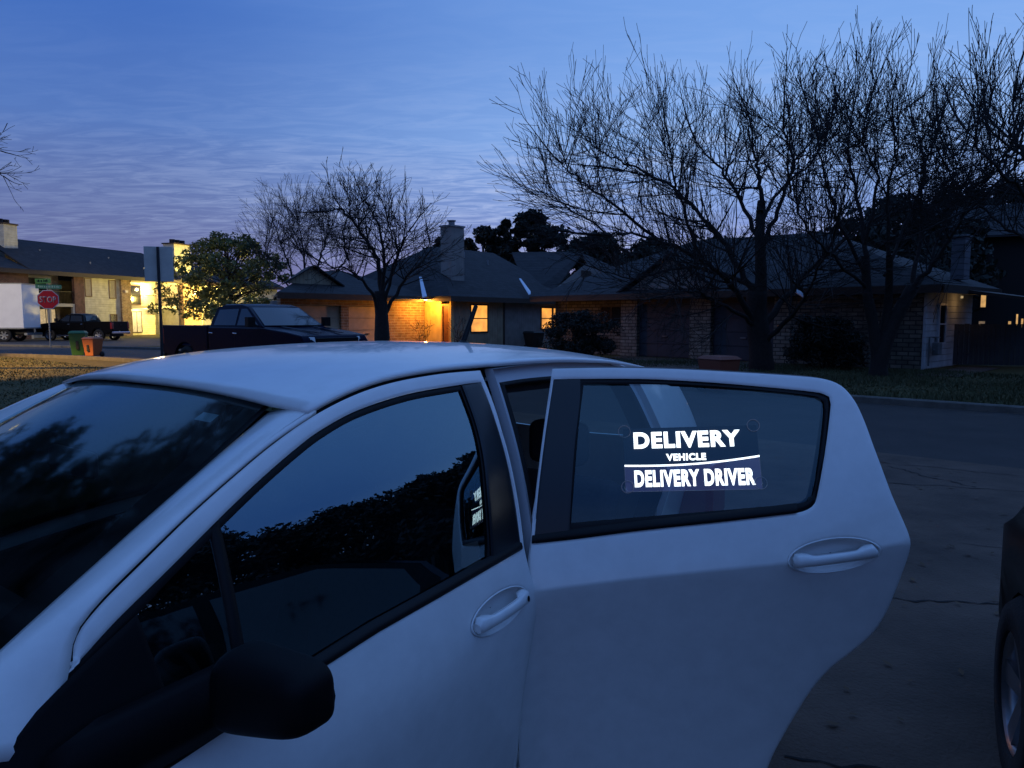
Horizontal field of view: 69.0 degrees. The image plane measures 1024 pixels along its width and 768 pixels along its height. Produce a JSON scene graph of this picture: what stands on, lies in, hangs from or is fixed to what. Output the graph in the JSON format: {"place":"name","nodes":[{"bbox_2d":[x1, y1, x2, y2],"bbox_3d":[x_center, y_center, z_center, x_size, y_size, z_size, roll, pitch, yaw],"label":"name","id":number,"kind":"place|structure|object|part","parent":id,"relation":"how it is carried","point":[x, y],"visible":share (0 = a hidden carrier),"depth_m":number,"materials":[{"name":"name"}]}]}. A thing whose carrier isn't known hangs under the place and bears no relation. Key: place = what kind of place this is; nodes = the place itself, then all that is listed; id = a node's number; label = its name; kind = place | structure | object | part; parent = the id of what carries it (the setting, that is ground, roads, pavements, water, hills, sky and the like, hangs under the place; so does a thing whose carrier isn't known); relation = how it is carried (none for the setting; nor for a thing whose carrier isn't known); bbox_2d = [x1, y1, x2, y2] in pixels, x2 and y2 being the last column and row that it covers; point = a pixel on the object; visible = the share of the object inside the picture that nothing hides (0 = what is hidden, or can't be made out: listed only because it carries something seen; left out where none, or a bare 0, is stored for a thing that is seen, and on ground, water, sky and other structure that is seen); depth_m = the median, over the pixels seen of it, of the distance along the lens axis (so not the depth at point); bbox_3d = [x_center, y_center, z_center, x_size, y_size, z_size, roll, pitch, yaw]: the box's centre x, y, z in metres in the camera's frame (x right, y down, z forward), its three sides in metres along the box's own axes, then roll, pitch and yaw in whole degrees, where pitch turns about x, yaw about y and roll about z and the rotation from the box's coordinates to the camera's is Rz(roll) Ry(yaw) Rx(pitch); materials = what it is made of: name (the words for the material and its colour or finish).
{"place":"outdoors","nodes":[
{"label":"outdoors","id":0,"kind":"place"},
{"bbox_2d":[0,339,159,346],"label":"cross street","id":1,"kind":"structure","parent":0,"point":[134,342],"depth_m":49.31,"materials":[{"name":"grey asphalt"}]},
{"bbox_2d":[0,283,42,341],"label":"box truck","id":2,"kind":"object","parent":1,"relation":"on","point":[19,310],"visible":0.98,"depth_m":50.95,"materials":[{"name":"metal"}]},
{"bbox_2d":[35,314,129,340],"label":"pickup truck","id":3,"kind":"object","parent":1,"relation":"on","point":[92,325],"visible":0.89,"depth_m":53.46,"materials":[{"name":"black paint"}]},
{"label":"window","id":4,"kind":"part","parent":3,"relation":"part of","materials":[{"name":"black glass"}]},
{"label":"window","id":5,"kind":"part","parent":3,"relation":"part of","materials":[{"name":"black glass"}]},
{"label":"rear window","id":6,"kind":"part","parent":3,"relation":"part of","materials":[{"name":"black glass"}]},
{"bbox_2d":[0,356,275,410],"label":"grass","id":7,"kind":"structure","parent":0,"point":[27,378],"depth_m":21.34,"materials":[{"name":"brown plant"}]},
{"bbox_2d":[0,347,1023,468],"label":"street","id":8,"kind":"structure","parent":0,"point":[961,436],"depth_m":11.90,"materials":[{"name":"grey asphalt"}]},
{"bbox_2d":[68,331,87,354],"bbox_3d":[-18.332,-1.706,31.528,0.652,1.080,0.801,-2,5,-20],"label":"wheeled bin","id":9,"kind":"object","parent":8,"relation":"on","point":[76,343],"visible":0.77,"depth_m":31.21,"materials":[{"name":"green plastic"}]},
{"bbox_2d":[81,337,104,356],"bbox_3d":[-17.431,-1.540,31.021,0.564,0.840,0.699,1,5,12],"label":"wheeled bin","id":10,"kind":"object","parent":8,"relation":"on","point":[92,346],"visible":0.98,"depth_m":30.78,"materials":[{"name":"orange plastic"}]},
{"bbox_2d":[162,304,367,355],"bbox_3d":[-6.954,-1.195,20.578,6.534,2.014,2.646,4,6,35],"label":"pickup truck","id":11,"kind":"object","parent":8,"relation":"on","point":[238,325],"visible":0.43,"depth_m":19.68,"materials":[{"name":"blue paint"}]},
{"bbox_3d":[-7.627,-1.788,19.890,0.972,0.433,0.143,4,6,35],"label":"window","id":12,"kind":"part","parent":11,"relation":"part of","materials":[{"name":"black glass"}]},
{"bbox_3d":[-6.793,-1.735,19.295,0.907,0.433,0.143,4,6,35],"label":"window","id":13,"kind":"part","parent":11,"relation":"part of","materials":[{"name":"black glass"}]},
{"bbox_2d":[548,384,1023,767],"bbox_3d":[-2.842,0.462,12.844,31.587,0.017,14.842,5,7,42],"label":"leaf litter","id":14,"kind":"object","parent":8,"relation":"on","point":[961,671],"visible":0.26,"depth_m":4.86,"materials":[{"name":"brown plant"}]},
{"bbox_2d":[0,334,1023,419],"bbox_3d":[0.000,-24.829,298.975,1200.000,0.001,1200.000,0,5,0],"label":"ground","id":15,"kind":"structure","parent":0,"point":[1012,369],"depth_m":22.26,"materials":[{"name":"green plant"}]},
{"bbox_2d":[0,123,39,211],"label":"bare tree","id":16,"kind":"object","parent":15,"relation":"on","point":[8,173],"visible":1,"depth_m":23.64,"materials":[{"name":"brown plant"}]},
{"bbox_2d":[35,278,61,347],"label":"stop sign","id":17,"kind":"object","parent":15,"relation":"on","point":[47,299],"visible":0.98,"depth_m":40.22,"materials":[{"name":"metal"}]},
{"bbox_2d":[0,353,143,361],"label":"kerb","id":18,"kind":"structure","parent":15,"relation":"on","point":[71,357],"depth_m":29.76,"materials":[{"name":"concrete"}]},
{"bbox_2d":[0,239,283,338],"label":"apartment building","id":19,"kind":"structure","parent":15,"relation":"on","point":[107,285],"depth_m":65.90,"materials":[{"name":"beige brick"}]},
{"bbox_2d":[0,218,18,263],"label":"chimney","id":20,"kind":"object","parent":19,"relation":"attached to","point":[8,235],"depth_m":59.02,"materials":[{"name":"beige brick"}]},
{"bbox_2d":[28,277,48,292],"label":"window","id":21,"kind":"structure","parent":19,"relation":"in","point":[31,280],"depth_m":59.98,"materials":[{"name":"black glass"}]},
{"bbox_2d":[40,308,55,323],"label":"sliding door","id":22,"kind":"structure","parent":19,"relation":"in","point":[43,312],"depth_m":61.11,"materials":[{"name":"yellow glass"}]},
{"bbox_2d":[84,278,91,296],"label":"window","id":23,"kind":"structure","parent":19,"relation":"in","point":[89,281],"depth_m":63.40,"materials":[{"name":"brown glass"}]},
{"bbox_2d":[108,280,116,298],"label":"window","id":24,"kind":"structure","parent":19,"relation":"in","point":[114,286],"depth_m":65.92,"materials":[{"name":"brown glass"}]},
{"bbox_2d":[110,314,117,320],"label":"window","id":25,"kind":"structure","parent":19,"relation":"in","point":[115,318],"depth_m":66.16,"materials":[{"name":"brown glass"}]},
{"bbox_2d":[131,285,140,304],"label":"window","id":26,"kind":"structure","parent":19,"relation":"in","point":[135,289],"depth_m":70.84,"materials":[{"name":"yellow glass"}]},
{"bbox_2d":[132,311,142,332],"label":"door","id":27,"kind":"structure","parent":19,"relation":"in","point":[137,326],"depth_m":71.12,"materials":[{"name":"yellow"}]},
{"bbox_2d":[203,314,210,324],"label":"window","id":28,"kind":"structure","parent":19,"relation":"in","point":[204,322],"depth_m":77.92,"materials":[{"name":"yellow glass"}]},
{"bbox_2d":[143,246,173,355],"bbox_3d":[-8.557,-1.658,18.142,0.650,3.345,0.104,-1,5,-14],"label":"traffic sign","id":29,"kind":"object","parent":15,"relation":"on","point":[158,264],"visible":0.96,"depth_m":18.06,"materials":[{"name":"grey metal"}]},
{"bbox_2d":[147,231,294,321],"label":"live oak","id":30,"kind":"object","parent":15,"relation":"on","point":[222,294],"visible":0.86,"depth_m":66.45,"materials":[{"name":"green plant"}]},
{"bbox_2d":[207,172,402,292],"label":"bare tree","id":31,"kind":"object","parent":15,"relation":"on","point":[289,225],"visible":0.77,"depth_m":42.23,"materials":[{"name":"brown plant"}]},
{"bbox_2d":[273,148,471,340],"bbox_3d":[-4.946,-4.582,26.482,7.131,7.708,6.616,0,5,0],"label":"bare tree","id":32,"kind":"object","parent":15,"relation":"on","point":[382,306],"visible":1,"depth_m":26.46,"materials":[{"name":"brown plant"}]},
{"bbox_2d":[410,320,432,340],"bbox_3d":[-4.119,-2.192,34.387,1.174,1.624,1.093,0,5,0],"label":"bare shrub","id":33,"kind":"object","parent":15,"relation":"on","point":[422,330],"visible":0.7,"depth_m":34.33,"materials":[{"name":"brown plant"}]},
{"bbox_2d":[270,220,614,347],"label":"house","id":34,"kind":"structure","parent":15,"relation":"on","point":[497,290],"depth_m":36.11,"materials":[{"name":"beige brick"}]},
{"bbox_2d":[293,305,338,328],"bbox_3d":[-8.195,-2.210,31.155,0.060,2.150,2.400,4,6,38],"label":"garage door","id":35,"kind":"structure","parent":34,"relation":"in","point":[316,312],"depth_m":31.37,"materials":[{"name":"brown metal"}]},
{"bbox_2d":[349,306,374,340],"bbox_3d":[-6.484,-2.397,33.270,0.100,2.150,2.250,4,6,38],"label":"garage door","id":36,"kind":"structure","parent":34,"relation":"in","point":[361,318],"depth_m":33.07,"materials":[{"name":"beige metal"}]},
{"bbox_2d":[441,304,449,341],"bbox_3d":[-3.096,-2.621,35.061,0.540,2.280,0.150,4,6,38],"label":"door","id":37,"kind":"structure","parent":34,"relation":"in","point":[445,308],"depth_m":35.08,"materials":[{"name":"brown paint"}]},
{"bbox_2d":[470,304,488,332],"bbox_3d":[-1.595,-3.197,36.355,0.100,1.400,1.340,4,6,38],"label":"window","id":38,"kind":"structure","parent":34,"relation":"in","point":[480,324],"depth_m":36.45,"materials":[{"name":"orange glass"}]},
{"bbox_2d":[540,307,552,329],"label":"window","id":39,"kind":"structure","parent":34,"relation":"in","point":[546,312],"depth_m":40.70,"materials":[{"name":"orange glass"}]},
{"bbox_2d":[424,236,470,250],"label":"evergreen tree","id":40,"kind":"object","parent":15,"relation":"on","point":[438,244],"depth_m":56.81,"materials":[{"name":"green plant"}]},
{"bbox_2d":[447,316,465,341],"bbox_3d":[-2.362,-2.190,33.672,1.154,1.774,1.063,3,6,32],"label":"bare shrub","id":41,"kind":"object","parent":15,"relation":"on","point":[459,338],"visible":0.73,"depth_m":33.67,"materials":[{"name":"brown plant"}]},
{"bbox_2d":[464,225,502,254],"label":"evergreen tree","id":42,"kind":"object","parent":15,"relation":"on","point":[484,237],"visible":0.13,"depth_m":60.51,"materials":[{"name":"green plant"}]},
{"bbox_2d":[492,217,520,259],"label":"evergreen tree","id":43,"kind":"object","parent":15,"relation":"on","point":[505,232],"visible":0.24,"depth_m":60.68,"materials":[{"name":"green plant"}]},
{"bbox_2d":[0,344,1023,413],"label":"kerb","id":44,"kind":"structure","parent":15,"relation":"on","point":[1014,409],"depth_m":13.93,"materials":[{"name":"concrete"}]},
{"bbox_2d":[523,331,543,347],"bbox_3d":[1.105,-2.255,38.474,0.790,0.950,0.967,-4,7,-40],"label":"wheeled bin","id":45,"kind":"object","parent":15,"relation":"on","point":[533,338],"visible":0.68,"depth_m":38.17,"materials":[{"name":"black plastic"}]},
{"bbox_2d":[498,208,570,264],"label":"evergreen tree","id":46,"kind":"object","parent":15,"relation":"on","point":[519,222],"visible":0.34,"depth_m":58.24,"materials":[{"name":"green plant"}]},
{"bbox_2d":[539,308,624,355],"bbox_3d":[2.778,-1.985,29.459,3.487,2.050,2.376,2,5,20],"label":"hedge","id":47,"kind":"object","parent":15,"relation":"on","point":[580,324],"visible":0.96,"depth_m":29.08,"materials":[{"name":"green plant"}]},
{"bbox_2d":[556,230,638,282],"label":"evergreen tree","id":48,"kind":"object","parent":15,"relation":"on","point":[577,266],"visible":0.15,"depth_m":56.30,"materials":[{"name":"green plant"}]},
{"bbox_2d":[620,236,670,258],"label":"evergreen tree","id":49,"kind":"object","parent":15,"relation":"on","point":[635,248],"visible":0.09,"depth_m":59.53,"materials":[{"name":"green plant"}]},
{"bbox_2d":[696,355,741,390],"bbox_3d":[4.519,-0.224,16.367,0.650,0.800,0.800,-3,6,-30],"label":"wheeled bin","id":50,"kind":"object","parent":15,"relation":"on","point":[721,362],"visible":0.62,"depth_m":16.10,"materials":[{"name":"brown plastic"}]},
{"bbox_2d":[477,17,970,370],"bbox_3d":[7.271,-5.640,22.280,16.685,10.972,10.466,0,5,0],"label":"bare tree","id":51,"kind":"object","parent":15,"relation":"on","point":[757,318],"visible":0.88,"depth_m":21.80,"materials":[{"name":"brown plant"}]},
{"bbox_2d":[529,233,1023,369],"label":"house","id":52,"kind":"structure","parent":15,"relation":"on","point":[923,341],"depth_m":27.29,"materials":[{"name":"brick"}]},
{"bbox_2d":[600,305,620,323],"bbox_3d":[4.376,-3.063,32.860,0.100,0.790,1.240,-5,7,-43],"label":"window","id":53,"kind":"structure","parent":52,"relation":"in","point":[614,311],"depth_m":32.82,"materials":[{"name":"black glass"}]},
{"bbox_2d":[639,303,689,358],"bbox_3d":[6.297,-2.187,30.616,0.120,2.200,2.600,-5,7,-43],"label":"garage door","id":54,"kind":"structure","parent":52,"relation":"in","point":[647,348],"depth_m":30.71,"materials":[{"name":"metal"}]},
{"bbox_2d":[713,302,773,360],"bbox_3d":[8.727,-1.959,28.037,0.120,2.200,2.600,-5,7,-43],"label":"garage door","id":55,"kind":"structure","parent":52,"relation":"in","point":[736,332],"depth_m":28.35,"materials":[{"name":"metal"}]},
{"bbox_2d":[937,303,947,344],"bbox_3d":[14.127,-1.969,24.460,0.720,1.350,0.050,-5,7,-43],"label":"window","id":56,"kind":"structure","parent":52,"relation":"in","point":[942,316],"depth_m":24.47,"materials":[{"name":"grey glass"}]},
{"bbox_2d":[604,356,1023,405],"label":"grass","id":57,"kind":"structure","parent":15,"relation":"on","point":[992,396],"depth_m":18.76,"materials":[{"name":"green plant"}]},
{"bbox_2d":[782,313,869,368],"bbox_3d":[10.094,-1.374,23.838,2.712,1.824,1.894,5,7,45],"label":"hedge","id":58,"kind":"object","parent":15,"relation":"on","point":[811,340],"visible":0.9,"depth_m":23.48,"materials":[{"name":"green plant"}]},
{"bbox_2d":[708,5,1023,376],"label":"bare tree","id":59,"kind":"object","parent":15,"relation":"on","point":[881,339],"visible":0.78,"depth_m":19.56,"materials":[{"name":"brown plant"}]},
{"bbox_2d":[843,234,915,256],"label":"evergreen tree","id":60,"kind":"object","parent":15,"relation":"on","point":[856,237],"visible":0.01,"depth_m":43.33,"materials":[{"name":"green plant"}]},
{"bbox_2d":[816,187,1007,311],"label":"evergreen tree","id":61,"kind":"object","parent":15,"relation":"on","point":[977,260],"visible":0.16,"depth_m":40.77,"materials":[{"name":"green plant"}]},
{"bbox_2d":[855,5,1023,321],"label":"bare tree","id":62,"kind":"object","parent":15,"relation":"on","point":[1015,134],"visible":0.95,"depth_m":17.42,"materials":[{"name":"brown plant"}]},
{"bbox_2d":[891,181,1013,266],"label":"evergreen tree","id":63,"kind":"object","parent":15,"relation":"on","point":[950,202],"depth_m":54.56,"materials":[{"name":"green plant"}]},
{"bbox_2d":[953,324,1023,364],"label":"fence","id":64,"kind":"object","parent":15,"relation":"on","point":[971,338],"visible":0.88,"depth_m":25.17,"materials":[{"name":"black metal"}]},
{"bbox_2d":[976,170,1023,204],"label":"evergreen tree","id":65,"kind":"object","parent":15,"relation":"on","point":[1007,196],"depth_m":52.19,"materials":[{"name":"green plant"}]},
{"bbox_2d":[0,0,1023,291],"label":"sky","id":66,"kind":"structure","parent":0,"point":[147,122],"materials":[{"name":"blue"}]},
{"bbox_2d":[609,356,785,370],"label":"house driveway","id":67,"kind":"structure","parent":0,"point":[647,360],"depth_m":26.38,"materials":[{"name":"concrete"}]},
{"bbox_2d":[496,410,1023,767],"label":"driveway","id":68,"kind":"structure","parent":0,"point":[941,705],"depth_m":3.80,"materials":[{"name":"concrete"}]},
{"bbox_2d":[0,305,910,767],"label":"white hatchback","id":69,"kind":"object","parent":68,"relation":"on","point":[382,555],"visible":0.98,"depth_m":1.91,"materials":[{"name":"paint"}]},
{"bbox_3d":[-1.566,0.565,2.593,0.247,1.289,1.517,4,6,37],"label":"front door","id":70,"kind":"part","parent":69,"relation":"part of","materials":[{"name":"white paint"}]},
{"bbox_3d":[-0.382,0.645,1.700,0.264,1.275,1.521,4,6,37],"label":"front door","id":71,"kind":"part","parent":69,"relation":"part of","materials":[{"name":"white paint"}]},
{"bbox_2d":[618,419,767,492],"bbox_3d":[0.522,0.212,2.173,0.416,0.209,0.015,-2,-16,6],"label":"window sign","id":72,"kind":"object","parent":69,"relation":"attached to","point":[657,447],"visible":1,"depth_m":2.17,"materials":[{"name":"white"}]},
{"bbox_3d":[0.563,0.603,2.210,1.085,1.289,0.315,0,5,5],"label":"rear door","id":73,"kind":"part","parent":69,"relation":"part of","materials":[{"name":"white paint"}]},
{"bbox_2d":[784,462,1023,767],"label":"driveway cracks","id":74,"kind":"object","parent":68,"relation":"on","point":[848,766],"visible":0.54,"depth_m":4.20,"materials":[{"name":"black"}]},
{"bbox_2d":[994,506,1023,767],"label":"dark car","id":75,"kind":"object","parent":68,"relation":"on","point":[1009,684],"visible":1,"depth_m":2.65,"materials":[{"name":"black paint"}]},
{"bbox_2d":[917,367,997,375],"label":"footpath","id":76,"kind":"structure","parent":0,"point":[973,369],"depth_m":23.27,"materials":[{"name":"concrete"}]},
{"bbox_2d":[936,203,1023,344],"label":"building","id":77,"kind":"structure","parent":0,"point":[1008,251],"depth_m":42.68,"materials":[{"name":"brown brick"}]},
{"bbox_2d":[978,320,985,323],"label":"window","id":78,"kind":"structure","parent":77,"relation":"in","point":[979,321],"depth_m":43.31,"materials":[{"name":"yellow"}]},
{"bbox_2d":[979,295,986,307],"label":"window","id":79,"kind":"structure","parent":77,"relation":"in","point":[983,298],"depth_m":43.20,"materials":[{"name":"yellow glass"}]},
{"bbox_2d":[1015,313,1018,326],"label":"window","id":80,"kind":"structure","parent":77,"relation":"in","point":[1016,314],"depth_m":42.51,"materials":[{"name":"yellow"}]}
]}

